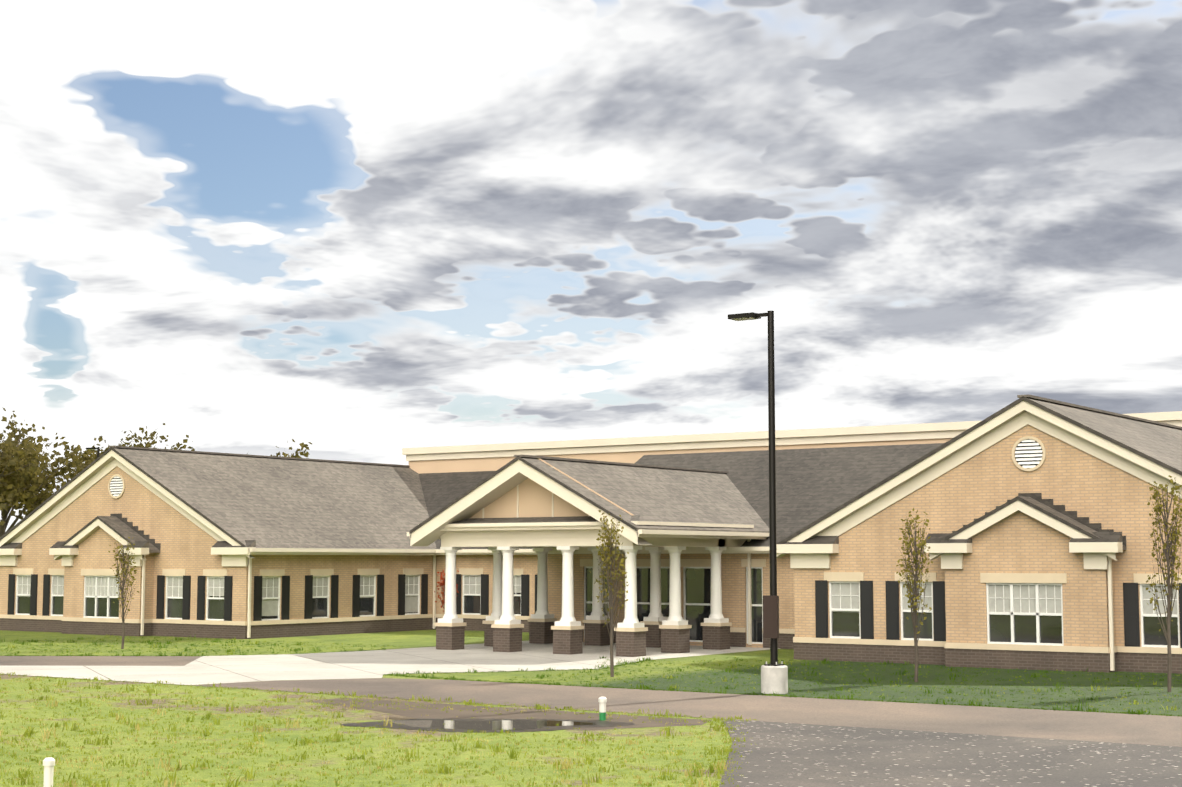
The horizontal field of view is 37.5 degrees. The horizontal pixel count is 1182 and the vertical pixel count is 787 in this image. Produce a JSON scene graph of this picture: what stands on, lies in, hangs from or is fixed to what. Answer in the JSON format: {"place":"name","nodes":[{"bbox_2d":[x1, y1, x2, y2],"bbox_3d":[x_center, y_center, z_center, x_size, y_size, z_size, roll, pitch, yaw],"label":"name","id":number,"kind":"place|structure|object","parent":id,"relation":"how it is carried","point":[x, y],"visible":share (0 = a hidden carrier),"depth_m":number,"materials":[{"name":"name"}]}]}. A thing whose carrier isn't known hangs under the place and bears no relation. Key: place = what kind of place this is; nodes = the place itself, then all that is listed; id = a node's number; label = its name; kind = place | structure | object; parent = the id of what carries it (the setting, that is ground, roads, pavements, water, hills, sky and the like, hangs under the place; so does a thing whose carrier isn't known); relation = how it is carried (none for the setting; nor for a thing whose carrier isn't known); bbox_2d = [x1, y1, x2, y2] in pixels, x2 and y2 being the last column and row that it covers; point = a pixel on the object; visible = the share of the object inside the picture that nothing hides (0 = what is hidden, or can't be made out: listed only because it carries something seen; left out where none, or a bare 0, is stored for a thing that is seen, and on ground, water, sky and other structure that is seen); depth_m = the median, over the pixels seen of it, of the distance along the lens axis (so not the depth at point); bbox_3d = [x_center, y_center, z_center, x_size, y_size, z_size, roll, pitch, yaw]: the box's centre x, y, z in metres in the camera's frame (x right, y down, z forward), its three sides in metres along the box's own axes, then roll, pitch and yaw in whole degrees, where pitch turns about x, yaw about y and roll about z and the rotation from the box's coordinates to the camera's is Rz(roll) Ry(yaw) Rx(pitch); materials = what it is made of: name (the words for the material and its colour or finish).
{"place":"outdoors","nodes":[
{"label":"outdoors","id":0,"kind":"place"},
{"bbox_2d":[0,656,201,665],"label":"sidewalk","id":1,"kind":"structure","parent":0,"point":[95,660],"depth_m":46.19,"materials":[{"name":"grey concrete"}]},
{"bbox_2d":[0,641,780,684],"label":"concrete apron","id":2,"kind":"object","parent":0,"point":[321,666],"visible":0.8,"depth_m":43.94,"materials":[{"name":"grey concrete"}]},
{"bbox_2d":[407,454,768,656],"bbox_3d":[1.988,5.108,55.345,8.390,5.672,14.270,-4,-7,35],"label":"porte cochere","id":3,"kind":"object","parent":2,"relation":"on","point":[542,506],"visible":0.96,"depth_m":50.80,"materials":[{"name":"white paint"}]},
{"bbox_2d":[0,672,1142,786],"bbox_3d":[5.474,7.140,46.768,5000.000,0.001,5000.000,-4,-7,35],"label":"field ground","id":4,"kind":"structure","parent":0,"point":[360,780],"depth_m":25.16,"materials":[{"name":"green plant"}]},
{"bbox_2d":[0,428,47,525],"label":"tree","id":5,"kind":"object","parent":4,"relation":"on","point":[10,464],"visible":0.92,"depth_m":137.14,"materials":[{"name":"green plant"}]},
{"bbox_2d":[0,428,52,510],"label":"tree","id":6,"kind":"object","parent":4,"relation":"on","point":[32,481],"visible":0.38,"depth_m":143.16,"materials":[{"name":"green plant"}]},
{"bbox_2d":[0,427,94,536],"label":"tree","id":7,"kind":"object","parent":4,"relation":"on","point":[53,472],"visible":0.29,"depth_m":148.68,"materials":[{"name":"green plant"}]},
{"bbox_2d":[43,757,54,786],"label":"pipe","id":8,"kind":"object","parent":4,"relation":"on","point":[48,763],"visible":1,"depth_m":20.37,"materials":[{"name":"white plastic"}]},
{"bbox_2d":[0,407,167,514],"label":"tree","id":9,"kind":"object","parent":4,"relation":"on","point":[86,457],"visible":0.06,"depth_m":165.05,"materials":[{"name":"green plant"}]},
{"bbox_2d":[59,436,126,482],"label":"tree","id":10,"kind":"object","parent":4,"relation":"on","point":[100,438],"depth_m":176.42,"materials":[{"name":"green plant"}]},
{"bbox_2d":[170,435,311,458],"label":"tree","id":11,"kind":"object","parent":4,"relation":"on","point":[302,445],"visible":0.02,"depth_m":174.04,"materials":[{"name":"green plant"}]},
{"bbox_2d":[307,698,710,729],"bbox_3d":[-2.130,5.550,30.117,8.600,0.001,3.050,-4,-7,35],"label":"mud strip","id":12,"kind":"object","parent":4,"relation":"on","point":[434,712],"visible":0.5,"depth_m":30.15,"materials":[{"name":"soil"}]},
{"bbox_2d":[341,719,635,731],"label":"wet ground","id":13,"kind":"structure","parent":12,"relation":"on","point":[544,728],"depth_m":28.13,"materials":[{"name":"grey liquid"}]},
{"bbox_2d":[388,720,595,729],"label":"puddle","id":14,"kind":"object","parent":13,"relation":"on","point":[502,724],"visible":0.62,"depth_m":28.27,"materials":[{"name":"grey liquid"}]},
{"bbox_2d":[0,630,1181,716],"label":"lawn","id":15,"kind":"structure","parent":4,"relation":"on","point":[418,638],"depth_m":40.28,"materials":[{"name":"green plant"}]},
{"bbox_2d":[86,447,99,457],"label":"lamp post","id":16,"kind":"object","parent":15,"relation":"on","point":[97,448],"visible":0.15,"depth_m":101.58,"materials":[{"name":"metal"}]},
{"bbox_2d":[108,537,141,648],"bbox_3d":[-14.024,5.977,52.431,0.819,3.393,0.956,-4,-7,35],"label":"tree","id":17,"kind":"object","parent":15,"relation":"on","point":[125,568],"visible":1,"depth_m":52.38,"materials":[{"name":"green plant"}]},
{"bbox_2d":[1,648,385,655],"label":"grass","id":18,"kind":"structure","parent":15,"relation":"on","point":[89,654],"depth_m":48.42,"materials":[{"name":"plant"}]},
{"bbox_2d":[434,568,458,614],"bbox_3d":[-5.243,7.526,63.538,0.929,2.418,0.995,-4,-7,35],"label":"red shrub","id":19,"kind":"object","parent":15,"relation":"on","point":[442,583],"visible":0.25,"depth_m":63.41,"materials":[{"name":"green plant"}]},
{"bbox_2d":[0,394,1181,673],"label":"building","id":20,"kind":"structure","parent":15,"relation":"on","point":[1040,526],"depth_m":53.05,"materials":[{"name":"beige brick"}]},
{"bbox_2d":[589,510,628,676],"bbox_3d":[0.478,4.585,40.009,0.814,3.810,0.989,-4,-7,35],"label":"tree","id":21,"kind":"object","parent":15,"relation":"on","point":[610,553],"visible":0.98,"depth_m":39.96,"materials":[{"name":"green plant"}]},
{"bbox_2d":[247,411,1181,637],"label":"roof","id":22,"kind":"structure","parent":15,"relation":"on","point":[820,472],"depth_m":61.98,"materials":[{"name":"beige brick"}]},
{"bbox_2d":[728,311,787,693],"bbox_3d":[3.421,2.183,35.584,1.190,7.750,0.540,-4,-7,35],"label":"lamp post","id":23,"kind":"object","parent":15,"relation":"on","point":[774,676],"visible":0.98,"depth_m":35.23,"materials":[{"name":"metal"}]},
{"bbox_2d":[896,508,932,681],"bbox_3d":[7.130,4.414,38.280,0.807,3.822,1.033,-4,-7,35],"label":"tree","id":24,"kind":"object","parent":15,"relation":"on","point":[914,586],"visible":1,"depth_m":38.24,"materials":[{"name":"green plant"}]},
{"bbox_2d":[1146,475,1181,691],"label":"tree","id":25,"kind":"object","parent":15,"relation":"on","point":[1172,558],"visible":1,"depth_m":35.55,"materials":[{"name":"green plant"}]},
{"bbox_2d":[598,697,606,719],"bbox_3d":[0.194,5.262,29.103,0.140,0.390,0.140,-4,-7,35],"label":"pipe","id":26,"kind":"object","parent":4,"relation":"on","point":[602,701],"depth_m":29.06,"materials":[{"name":"white plastic"}]},
{"bbox_2d":[0,0,1181,531],"label":"sky","id":27,"kind":"structure","parent":0,"point":[368,231],"materials":[{"name":"white"}]},
{"bbox_2d":[191,678,1181,746],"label":"road asphalt","id":28,"kind":"structure","parent":0,"point":[1103,727],"depth_m":31.32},
{"bbox_2d":[719,719,1181,786],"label":"lot asphalt","id":29,"kind":"structure","parent":0,"point":[781,754],"depth_m":23.21,"materials":[{"name":"grey asphalt"}]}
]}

